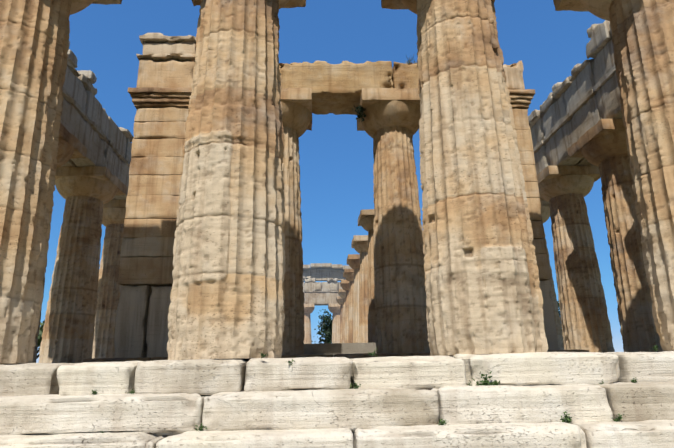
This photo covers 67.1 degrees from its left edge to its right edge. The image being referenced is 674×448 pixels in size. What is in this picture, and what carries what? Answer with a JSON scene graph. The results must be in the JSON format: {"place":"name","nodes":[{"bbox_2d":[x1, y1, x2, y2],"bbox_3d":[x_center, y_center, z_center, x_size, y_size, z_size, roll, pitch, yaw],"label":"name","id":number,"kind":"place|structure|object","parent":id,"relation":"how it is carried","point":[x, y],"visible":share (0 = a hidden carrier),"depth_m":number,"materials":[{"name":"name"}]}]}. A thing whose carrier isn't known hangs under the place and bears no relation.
{"place":"outdoors","nodes":[
{"label":"outdoors","id":0,"kind":"place"},
{"bbox_2d":[36,0,623,362],"label":"sky","id":1,"kind":"structure","parent":0,"point":[336,161],"materials":[{"name":"blue"}]},
{"bbox_2d":[83,349,588,361],"bbox_3d":[0.067,4.354,15.991,14.795,0.470,2.783,0,-16,-2],"label":"pronaos step","id":2,"kind":"object","parent":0,"point":[359,355],"visible":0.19,"depth_m":14.73,"materials":[{"name":"beige stone"}]},
{"bbox_2d":[114,281,557,357],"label":"cella antae orthostates","id":3,"kind":"object","parent":2,"relation":"on","point":[141,327],"visible":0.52,"depth_m":15.71,"materials":[{"name":"beige stone"}]},
{"bbox_2d":[118,33,550,285],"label":"pillar","id":4,"kind":"structure","parent":3,"relation":"on","point":[160,94],"depth_m":17.21,"materials":[{"name":"stone"}]},
{"bbox_2d":[312,301,562,343],"bbox_3d":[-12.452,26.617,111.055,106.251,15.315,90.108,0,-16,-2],"label":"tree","id":5,"kind":"object","parent":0,"point":[326,321],"visible":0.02,"depth_m":106.48,"materials":[{"name":"green plant"}]},
{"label":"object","id":6,"kind":"structure","parent":0,"visible":0},
{"bbox_2d":[304,303,340,343],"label":"columns","id":7,"kind":"structure","parent":6,"relation":"on","point":[334,308],"depth_m":65.55,"materials":[{"name":"stone"}]},
{"bbox_2d":[303,256,424,305],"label":"entablature pediments","id":8,"kind":"object","parent":7,"relation":"on","point":[320,293],"visible":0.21,"depth_m":66.82,"materials":[{"name":"stone"}]},
{"bbox_2d":[0,0,673,363],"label":"columns","id":9,"kind":"structure","parent":6,"relation":"on","point":[482,290],"depth_m":9.28,"materials":[{"name":"stone"}]},
{"bbox_2d":[60,20,621,199],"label":"entablature flanks","id":10,"kind":"object","parent":9,"relation":"on","point":[580,101],"visible":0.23,"depth_m":21.59,"materials":[{"name":"stone"}]},
{"bbox_2d":[304,343,376,354],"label":"stone step","id":11,"kind":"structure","parent":6,"relation":"on","point":[337,348],"depth_m":20.58,"materials":[{"name":"beige stone"}]},
{"bbox_2d":[336,209,375,342],"bbox_3d":[1.478,6.409,37.253,1.865,6.055,30.562,0,-16,-2],"label":"row of columns","id":12,"kind":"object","parent":11,"relation":"on","point":[355,299],"depth_m":28.07,"materials":[{"name":"beige stone"}]},
{"bbox_2d":[280,88,429,354],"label":"columns","id":13,"kind":"structure","parent":6,"relation":"on","point":[389,125],"depth_m":17.15,"materials":[{"name":"beige stone"}]},
{"bbox_2d":[352,105,365,121],"bbox_3d":[0.823,-3.967,18.236,0.432,0.630,0.469,-12,-19,33],"label":"plant","id":14,"kind":"object","parent":13,"relation":"on","point":[359,109],"visible":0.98,"depth_m":18.21,"materials":[{"name":"green plant"}]},
{"bbox_2d":[279,61,516,114],"bbox_3d":[-0.124,-5.102,19.131,13.821,1.406,1.679,0,-16,-2],"label":"architrave","id":15,"kind":"object","parent":13,"relation":"on","point":[336,89],"visible":0.38,"depth_m":18.41,"materials":[{"name":"beige stone"}]},
{"bbox_3d":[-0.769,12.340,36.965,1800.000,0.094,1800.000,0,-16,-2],"label":"terrain","id":16,"kind":"structure","parent":0,"visible":0},
{"bbox_2d":[35,320,327,362],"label":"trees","id":17,"kind":"object","parent":16,"relation":"on","point":[43,325],"depth_m":50.39,"materials":[{"name":"green plant"}]},
{"bbox_2d":[37,321,44,348],"bbox_3d":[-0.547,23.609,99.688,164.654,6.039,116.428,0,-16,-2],"label":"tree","id":18,"kind":"object","parent":17,"relation":"attached to","point":[40,336],"visible":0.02,"depth_m":49.17,"materials":[{"name":"green plant"}]},
{"bbox_2d":[0,351,673,447],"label":"stone steps","id":19,"kind":"structure","parent":16,"relation":"on","point":[398,401],"depth_m":6.79,"materials":[{"name":"stone"}]},
{"bbox_2d":[92,345,657,432],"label":"step weeds","id":20,"kind":"object","parent":19,"relation":"on","point":[485,382],"visible":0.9,"depth_m":7.24,"materials":[{"name":"green plant"}]}
]}

